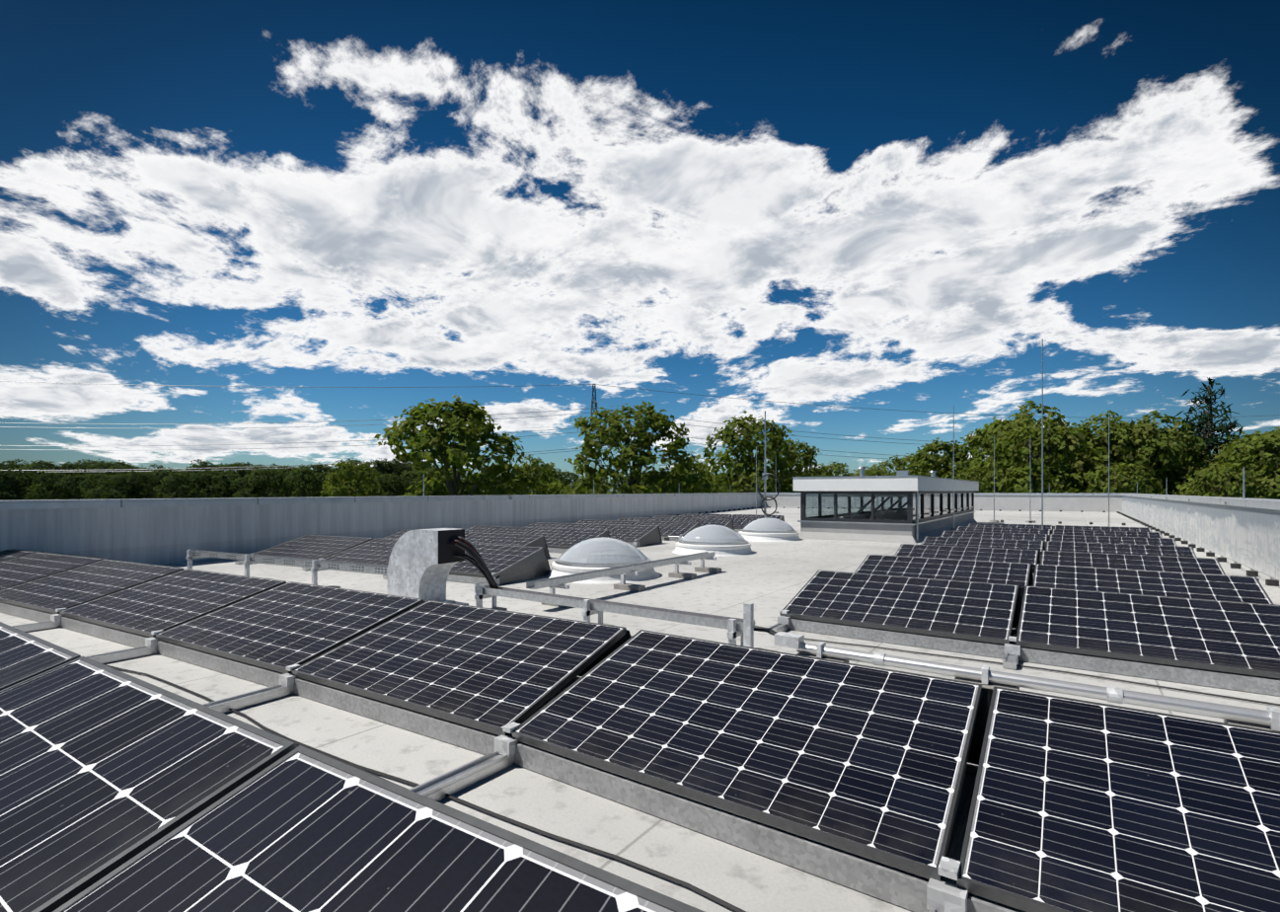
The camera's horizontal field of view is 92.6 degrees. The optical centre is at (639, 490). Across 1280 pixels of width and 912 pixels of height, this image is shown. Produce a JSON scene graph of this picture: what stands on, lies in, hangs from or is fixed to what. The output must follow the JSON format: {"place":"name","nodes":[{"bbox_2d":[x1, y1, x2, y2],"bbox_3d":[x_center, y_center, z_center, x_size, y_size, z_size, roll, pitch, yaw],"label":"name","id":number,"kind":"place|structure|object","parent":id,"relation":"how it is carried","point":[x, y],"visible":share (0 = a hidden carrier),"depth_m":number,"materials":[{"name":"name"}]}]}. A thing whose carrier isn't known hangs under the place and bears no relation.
{"place":"outdoors","nodes":[
{"label":"outdoors","id":0,"kind":"place"},
{"bbox_2d":[0,492,1279,911],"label":"building","id":1,"kind":"structure","parent":0,"point":[768,579],"depth_m":7.37,"materials":[{"name":"concrete"}]},
{"bbox_2d":[386,527,499,604],"bbox_3d":[-1.935,0.756,5.737,1.336,0.800,0.600,0,0,35],"label":"duct elbow","id":2,"kind":"object","parent":1,"relation":"on","point":[421,563],"visible":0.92,"depth_m":5.66,"materials":[{"name":"silver metal"}]},
{"bbox_2d":[185,549,804,651],"bbox_3d":[-1.385,0.947,7.603,8.237,0.420,4.718,0,0,35],"label":"cable tray","id":3,"kind":"object","parent":1,"relation":"on","point":[744,628],"visible":0.79,"depth_m":5.52,"materials":[{"name":"metal"}]},
{"bbox_2d":[546,557,659,583],"bbox_3d":[-0.509,1.044,8.378,1.540,0.225,1.540,0,0,35],"label":"dome light","id":4,"kind":"object","parent":1,"relation":"on","point":[560,567],"visible":0.44,"depth_m":7.80,"materials":[{"name":"white paint"}]},
{"bbox_2d":[557,536,647,563],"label":"skylight dome","id":5,"kind":"structure","parent":4,"relation":"on","point":[602,550],"depth_m":8.00,"materials":[{"name":"white plastic"}]},
{"bbox_2d":[0,515,1279,911],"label":"solar panel mount","id":6,"kind":"object","parent":1,"relation":"on","point":[896,886],"visible":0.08,"depth_m":2.80,"materials":[{"name":"grey metal"}]},
{"bbox_2d":[0,513,1279,911],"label":"pv panels","id":7,"kind":"object","parent":6,"relation":"on","point":[120,791],"visible":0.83,"depth_m":2.03,"materials":[{"name":"black glass"}]},
{"bbox_2d":[104,637,1279,911],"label":"string cables","id":8,"kind":"object","parent":1,"relation":"on","point":[616,857],"visible":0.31,"depth_m":2.50,"materials":[{"name":"black plastic"}]},
{"bbox_2d":[672,538,753,556],"bbox_3d":[1.379,1.044,11.538,1.540,0.225,1.540,0,0,35],"label":"dome light","id":9,"kind":"object","parent":1,"relation":"on","point":[732,549],"visible":0.79,"depth_m":10.95,"materials":[{"name":"white paint"}]},
{"bbox_2d":[680,524,746,542],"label":"skylight dome","id":10,"kind":"structure","parent":9,"relation":"on","point":[712,533],"depth_m":11.16,"materials":[{"name":"white plastic"}]},
{"bbox_2d":[227,338,1279,586],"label":"lightning protection","id":11,"kind":"object","parent":1,"relation":"on","point":[1270,581],"visible":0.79,"depth_m":16.38,"materials":[{"name":"metal"}]},
{"bbox_2d":[738,528,801,541],"bbox_3d":[3.070,1.044,14.628,1.540,0.225,1.540,0,0,35],"label":"dome light","id":12,"kind":"object","parent":1,"relation":"on","point":[772,536],"visible":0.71,"depth_m":14.02,"materials":[{"name":"white paint"}]},
{"bbox_2d":[743,517,794,530],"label":"skylight dome","id":13,"kind":"structure","parent":12,"relation":"on","point":[767,524],"depth_m":14.25,"materials":[{"name":"white plastic"}]},
{"bbox_2d":[792,466,978,543],"bbox_3d":[7.995,0.257,18.527,2.860,1.800,10.760,0,0,35],"label":"roof lantern","id":14,"kind":"object","parent":1,"relation":"on","point":[876,526],"depth_m":14.72,"materials":[{"name":"white metal"}]},
{"bbox_2d":[796,641,1279,731],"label":"cable tray","id":15,"kind":"object","parent":1,"relation":"on","point":[985,676],"visible":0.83,"depth_m":3.10,"materials":[{"name":"metal"}]},
{"bbox_2d":[0,0,1279,491],"label":"sky","id":16,"kind":"structure","parent":0,"point":[885,205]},
{"label":"ground","id":17,"kind":"structure","parent":0,"visible":0},
{"bbox_2d":[0,468,23,500],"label":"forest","id":18,"kind":"object","parent":17,"relation":"on","point":[2,487],"visible":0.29,"depth_m":198.38,"materials":[{"name":"green plant"}]},
{"bbox_2d":[0,457,26,494],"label":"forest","id":19,"kind":"object","parent":17,"relation":"on","point":[12,464],"visible":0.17,"depth_m":244.32,"materials":[{"name":"green plant"}]},
{"bbox_2d":[0,466,45,500],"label":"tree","id":20,"kind":"object","parent":17,"relation":"on","point":[28,477],"visible":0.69,"depth_m":197.97,"materials":[{"name":"green plant"}]},
{"bbox_2d":[10,464,68,498],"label":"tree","id":21,"kind":"object","parent":17,"relation":"on","point":[38,473],"visible":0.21,"depth_m":214.33,"materials":[{"name":"green plant"}]},
{"bbox_2d":[16,459,71,495],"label":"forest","id":22,"kind":"object","parent":17,"relation":"on","point":[47,466],"visible":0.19,"depth_m":230.51,"materials":[{"name":"green plant"}]},
{"bbox_2d":[21,470,81,502],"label":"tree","id":23,"kind":"object","parent":17,"relation":"on","point":[52,481],"visible":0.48,"depth_m":196.94,"materials":[{"name":"green plant"}]},
{"bbox_2d":[53,474,93,499],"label":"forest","id":24,"kind":"object","parent":17,"relation":"on","point":[73,482],"visible":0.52,"depth_m":196.69,"materials":[{"name":"green plant"}]},
{"bbox_2d":[59,458,89,475],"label":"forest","id":25,"kind":"object","parent":17,"relation":"on","point":[69,466],"visible":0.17,"depth_m":248.66,"materials":[{"name":"green plant"}]},
{"bbox_2d":[72,458,117,497],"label":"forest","id":26,"kind":"object","parent":17,"relation":"on","point":[88,469],"visible":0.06,"depth_m":239.82,"materials":[{"name":"green plant"}]},
{"bbox_2d":[76,472,113,499],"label":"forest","id":27,"kind":"object","parent":17,"relation":"on","point":[88,482],"visible":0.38,"depth_m":194.32,"materials":[{"name":"green plant"}]},
{"bbox_2d":[76,459,141,493],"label":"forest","id":28,"kind":"object","parent":17,"relation":"on","point":[105,466],"visible":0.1,"depth_m":237.21,"materials":[{"name":"green plant"}]},
{"bbox_2d":[83,472,142,501],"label":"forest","id":29,"kind":"object","parent":17,"relation":"on","point":[106,489],"visible":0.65,"depth_m":190.28,"materials":[{"name":"green plant"}]},
{"bbox_2d":[93,463,145,499],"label":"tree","id":30,"kind":"object","parent":17,"relation":"on","point":[114,470],"visible":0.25,"depth_m":228.98,"materials":[{"name":"green plant"}]},
{"bbox_2d":[108,468,162,499],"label":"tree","id":31,"kind":"object","parent":17,"relation":"on","point":[144,480],"visible":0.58,"depth_m":193.99,"materials":[{"name":"green plant"}]},
{"bbox_2d":[134,469,168,494],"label":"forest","id":32,"kind":"object","parent":17,"relation":"on","point":[152,483],"visible":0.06,"depth_m":240.35,"materials":[{"name":"green plant"}]},
{"bbox_2d":[148,463,172,494],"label":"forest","id":33,"kind":"object","parent":17,"relation":"on","point":[160,466],"visible":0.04,"depth_m":251.62,"materials":[{"name":"green plant"}]},
{"bbox_2d":[139,468,188,498],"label":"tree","id":34,"kind":"object","parent":17,"relation":"on","point":[160,474],"visible":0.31,"depth_m":204.28,"materials":[{"name":"green plant"}]},
{"bbox_2d":[159,468,189,492],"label":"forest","id":35,"kind":"object","parent":17,"relation":"on","point":[178,470],"visible":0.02,"depth_m":238.42,"materials":[{"name":"green plant"}]},
{"bbox_2d":[152,472,201,498],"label":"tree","id":36,"kind":"object","parent":17,"relation":"on","point":[179,490],"visible":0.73,"depth_m":190.68,"materials":[{"name":"green plant"}]},
{"bbox_2d":[182,458,222,498],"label":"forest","id":37,"kind":"object","parent":17,"relation":"on","point":[200,465],"visible":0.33,"depth_m":241.30,"materials":[{"name":"green plant"}]},
{"bbox_2d":[182,468,225,500],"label":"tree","id":38,"kind":"object","parent":17,"relation":"on","point":[206,480],"visible":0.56,"depth_m":205.85,"materials":[{"name":"green plant"}]},
{"bbox_2d":[200,472,242,498],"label":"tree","id":39,"kind":"object","parent":17,"relation":"on","point":[227,488],"visible":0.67,"depth_m":204.37,"materials":[{"name":"green plant"}]},
{"bbox_2d":[200,461,249,497],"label":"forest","id":40,"kind":"object","parent":17,"relation":"on","point":[225,466],"visible":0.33,"depth_m":233.01,"materials":[{"name":"green plant"}]},
{"bbox_2d":[222,461,254,471],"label":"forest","id":41,"kind":"object","parent":17,"relation":"on","point":[245,464],"visible":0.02,"depth_m":260.00,"materials":[{"name":"green plant"}]},
{"bbox_2d":[231,473,267,497],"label":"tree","id":42,"kind":"object","parent":17,"relation":"on","point":[238,484],"visible":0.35,"depth_m":194.53,"materials":[{"name":"green plant"}]},
{"bbox_2d":[232,463,273,497],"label":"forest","id":43,"kind":"object","parent":17,"relation":"on","point":[255,467],"visible":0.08,"depth_m":237.04,"materials":[{"name":"green plant"}]},
{"bbox_2d":[235,467,294,497],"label":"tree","id":44,"kind":"object","parent":17,"relation":"on","point":[256,479],"visible":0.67,"depth_m":193.57,"materials":[{"name":"green plant"}]},
{"bbox_2d":[260,462,293,496],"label":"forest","id":45,"kind":"object","parent":17,"relation":"on","point":[281,470],"visible":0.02,"depth_m":242.09,"materials":[{"name":"green plant"}]},
{"bbox_2d":[279,464,297,493],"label":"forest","id":46,"kind":"object","parent":17,"relation":"on","point":[288,469],"visible":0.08,"depth_m":251.46,"materials":[{"name":"green plant"}]},
{"bbox_2d":[270,470,306,499],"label":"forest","id":47,"kind":"object","parent":17,"relation":"on","point":[289,491],"visible":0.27,"depth_m":215.08,"materials":[{"name":"green plant"}]},
{"bbox_2d":[282,467,328,497],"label":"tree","id":48,"kind":"object","parent":17,"relation":"on","point":[304,481],"visible":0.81,"depth_m":191.57,"materials":[{"name":"green plant"}]},
{"bbox_2d":[281,462,334,497],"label":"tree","id":49,"kind":"object","parent":17,"relation":"on","point":[321,468],"visible":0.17,"depth_m":233.63,"materials":[{"name":"green plant"}]},
{"bbox_2d":[301,469,343,497],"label":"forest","id":50,"kind":"object","parent":17,"relation":"on","point":[322,476],"visible":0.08,"depth_m":207.19,"materials":[{"name":"green plant"}]},
{"bbox_2d":[328,470,361,496],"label":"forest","id":51,"kind":"object","parent":17,"relation":"on","point":[343,490],"visible":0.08,"depth_m":197.62,"materials":[{"name":"green plant"}]},
{"bbox_2d":[329,457,364,473],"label":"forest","id":52,"kind":"object","parent":17,"relation":"on","point":[355,462],"visible":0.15,"depth_m":244.60,"materials":[{"name":"green plant"}]},
{"bbox_2d":[320,459,385,498],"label":"tree","id":53,"kind":"object","parent":17,"relation":"on","point":[347,485],"visible":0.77,"depth_m":118.89,"materials":[{"name":"green plant"}]},
{"bbox_2d":[346,469,380,496],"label":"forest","id":54,"kind":"object","parent":17,"relation":"on","point":[371,473],"visible":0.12,"depth_m":202.58,"materials":[{"name":"green plant"}]},
{"bbox_2d":[356,457,401,479],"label":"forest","id":55,"kind":"object","parent":17,"relation":"on","point":[377,464],"visible":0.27,"depth_m":225.15,"materials":[{"name":"green plant"}]},
{"bbox_2d":[366,473,408,496],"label":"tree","id":56,"kind":"object","parent":17,"relation":"on","point":[383,480],"visible":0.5,"depth_m":195.14,"materials":[{"name":"green plant"}]},
{"bbox_2d":[373,459,409,484],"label":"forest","id":57,"kind":"object","parent":17,"relation":"on","point":[400,468],"visible":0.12,"depth_m":229.78,"materials":[{"name":"green plant"}]},
{"bbox_2d":[376,481,409,496],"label":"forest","id":58,"kind":"object","parent":17,"relation":"on","point":[402,489],"visible":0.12,"depth_m":198.63,"materials":[{"name":"green plant"}]},
{"bbox_2d":[392,458,413,475],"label":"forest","id":59,"kind":"object","parent":17,"relation":"on","point":[405,464],"visible":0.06,"depth_m":245.23,"materials":[{"name":"green plant"}]},
{"bbox_2d":[399,469,427,496],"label":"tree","id":60,"kind":"object","parent":17,"relation":"on","point":[408,478],"visible":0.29,"depth_m":205.63,"materials":[{"name":"green plant"}]},
{"bbox_2d":[404,462,432,489],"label":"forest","id":61,"kind":"object","parent":17,"relation":"on","point":[409,467],"visible":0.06,"depth_m":234.73,"materials":[{"name":"green plant"}]},
{"bbox_2d":[407,466,445,496],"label":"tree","id":62,"kind":"object","parent":17,"relation":"on","point":[414,482],"visible":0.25,"depth_m":192.26,"materials":[{"name":"green plant"}]},
{"bbox_2d":[414,481,446,496],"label":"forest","id":63,"kind":"object","parent":17,"relation":"on","point":[419,489],"visible":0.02,"depth_m":184.94,"materials":[{"name":"green plant"}]},
{"bbox_2d":[443,479,473,497],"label":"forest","id":64,"kind":"object","parent":17,"relation":"on","point":[461,485],"visible":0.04,"depth_m":173.17,"materials":[{"name":"green plant"}]},
{"bbox_2d":[374,394,554,497],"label":"tree","id":65,"kind":"object","parent":17,"relation":"on","point":[451,425],"visible":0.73,"depth_m":69.50,"materials":[{"name":"green plant"}]},
{"bbox_2d":[461,471,497,495],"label":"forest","id":66,"kind":"object","parent":17,"relation":"on","point":[492,486],"visible":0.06,"depth_m":198.70,"materials":[{"name":"green plant"}]},
{"bbox_2d":[493,473,513,489],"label":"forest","id":67,"kind":"object","parent":17,"relation":"on","point":[497,481],"visible":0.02,"depth_m":203.22,"materials":[{"name":"green plant"}]},
{"bbox_2d":[495,479,533,495],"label":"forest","id":68,"kind":"object","parent":17,"relation":"on","point":[506,487],"visible":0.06,"depth_m":180.12,"materials":[{"name":"green plant"}]},
{"bbox_2d":[508,454,571,495],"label":"tree","id":69,"kind":"object","parent":17,"relation":"on","point":[542,470],"visible":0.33,"depth_m":117.72,"materials":[{"name":"green plant"}]},
{"bbox_2d":[551,469,581,494],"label":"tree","id":70,"kind":"object","parent":17,"relation":"on","point":[565,474],"visible":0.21,"depth_m":214.88,"materials":[{"name":"green plant"}]},
{"bbox_2d":[569,478,596,494],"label":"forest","id":71,"kind":"object","parent":17,"relation":"on","point":[574,486],"visible":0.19,"depth_m":197.79,"materials":[{"name":"green plant"}]},
{"bbox_2d":[574,472,608,495],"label":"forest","id":72,"kind":"object","parent":17,"relation":"on","point":[602,479],"visible":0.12,"depth_m":197.78,"materials":[{"name":"green plant"}]},
{"bbox_2d":[603,475,630,494],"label":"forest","id":73,"kind":"object","parent":17,"relation":"on","point":[613,483],"visible":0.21,"depth_m":225.60,"materials":[{"name":"green plant"}]},
{"bbox_2d":[541,400,723,495],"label":"tree","id":74,"kind":"object","parent":17,"relation":"on","point":[644,440],"visible":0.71,"depth_m":69.90,"materials":[{"name":"green plant"}]},
{"bbox_2d":[618,475,656,493],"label":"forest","id":75,"kind":"object","parent":17,"relation":"on","point":[639,483],"visible":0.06,"depth_m":182.56,"materials":[{"name":"green plant"}]},
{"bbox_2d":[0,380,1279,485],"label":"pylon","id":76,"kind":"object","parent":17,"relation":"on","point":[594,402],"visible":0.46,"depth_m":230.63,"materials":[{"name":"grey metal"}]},
{"bbox_2d":[666,456,724,493],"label":"tree","id":77,"kind":"object","parent":17,"relation":"on","point":[702,467],"visible":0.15,"depth_m":107.96,"materials":[{"name":"green plant"}]},
{"bbox_2d":[688,410,809,493],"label":"tree","id":78,"kind":"object","parent":17,"relation":"on","point":[747,444],"visible":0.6,"depth_m":78.15,"materials":[{"name":"green plant"}]},
{"bbox_2d":[756,435,826,492],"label":"tree","id":79,"kind":"object","parent":17,"relation":"on","point":[807,457],"visible":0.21,"depth_m":88.38,"materials":[{"name":"green plant"}]},
{"bbox_2d":[808,460,855,491],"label":"tree","id":80,"kind":"object","parent":17,"relation":"on","point":[837,467],"visible":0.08,"depth_m":118.03,"materials":[{"name":"green plant"}]},
{"bbox_2d":[843,461,892,491],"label":"tree","id":81,"kind":"object","parent":17,"relation":"on","point":[871,472],"visible":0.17,"depth_m":127.14,"materials":[{"name":"green plant"}]},
{"bbox_2d":[878,451,929,475],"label":"tree","id":82,"kind":"object","parent":17,"relation":"on","point":[897,462],"visible":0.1,"depth_m":108.61,"materials":[{"name":"green plant"}]},
{"bbox_2d":[902,437,970,479],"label":"tree","id":83,"kind":"object","parent":17,"relation":"on","point":[924,459],"visible":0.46,"depth_m":87.59,"materials":[{"name":"green plant"}]},
{"bbox_2d":[951,463,1004,493],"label":"tree","id":84,"kind":"object","parent":17,"relation":"on","point":[973,475],"visible":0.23,"depth_m":68.59,"materials":[{"name":"green plant"}]},
{"bbox_2d":[938,431,1036,492],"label":"tree","id":85,"kind":"object","parent":17,"relation":"on","point":[976,453],"visible":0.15,"depth_m":84.03,"materials":[{"name":"green plant"}]},
{"bbox_2d":[970,416,1090,493],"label":"tree","id":86,"kind":"object","parent":17,"relation":"on","point":[1022,472],"visible":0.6,"depth_m":67.75,"materials":[{"name":"green plant"}]},
{"bbox_2d":[972,399,1110,493],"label":"tree","id":87,"kind":"object","parent":17,"relation":"on","point":[996,427],"visible":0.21,"depth_m":76.44,"materials":[{"name":"green plant"}]},
{"bbox_2d":[1063,420,1133,489],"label":"tree","id":88,"kind":"object","parent":17,"relation":"on","point":[1087,438],"depth_m":80.46,"materials":[{"name":"green plant"}]},
{"bbox_2d":[1053,409,1169,494],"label":"tree","id":89,"kind":"object","parent":17,"relation":"on","point":[1115,426],"visible":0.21,"depth_m":76.26,"materials":[{"name":"green plant"}]},
{"bbox_2d":[1081,458,1166,494],"bbox_3d":[46.790,3.516,59.635,8.095,13.321,7.909,0,0,-39],"label":"tree","id":90,"kind":"object","parent":17,"relation":"on","point":[1142,479],"visible":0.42,"depth_m":58.19,"materials":[{"name":"green plant"}]},
{"bbox_2d":[1114,431,1207,495],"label":"tree","id":91,"kind":"object","parent":17,"relation":"on","point":[1173,439],"depth_m":80.94,"materials":[{"name":"green plant"}]},
{"bbox_2d":[1094,410,1229,495],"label":"tree","id":92,"kind":"object","parent":17,"relation":"on","point":[1167,464],"visible":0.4,"depth_m":73.90,"materials":[{"name":"green plant"}]},
{"bbox_2d":[1166,376,1254,490],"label":"conifer","id":93,"kind":"object","parent":17,"relation":"on","point":[1205,418],"visible":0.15,"depth_m":86.27,"materials":[{"name":"green plant"}]},
{"bbox_2d":[1176,458,1269,498],"bbox_3d":[56.441,3.516,59.518,7.909,13.321,8.095,0,0,23],"label":"tree","id":94,"kind":"object","parent":17,"relation":"on","point":[1214,475],"visible":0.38,"depth_m":58.22,"materials":[{"name":"green plant"}]},
{"bbox_2d":[1180,427,1279,499],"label":"tree","id":95,"kind":"object","parent":17,"relation":"on","point":[1265,439],"visible":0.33,"depth_m":66.45,"materials":[{"name":"green plant"}]},
{"bbox_2d":[1210,443,1278,490],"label":"tree","id":96,"kind":"object","parent":17,"relation":"on","point":[1238,460],"depth_m":74.02,"materials":[{"name":"green plant"}]},
{"bbox_2d":[1225,426,1279,499],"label":"tree","id":97,"kind":"object","parent":17,"relation":"on","point":[1259,457],"visible":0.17,"depth_m":68.98,"materials":[{"name":"green plant"}]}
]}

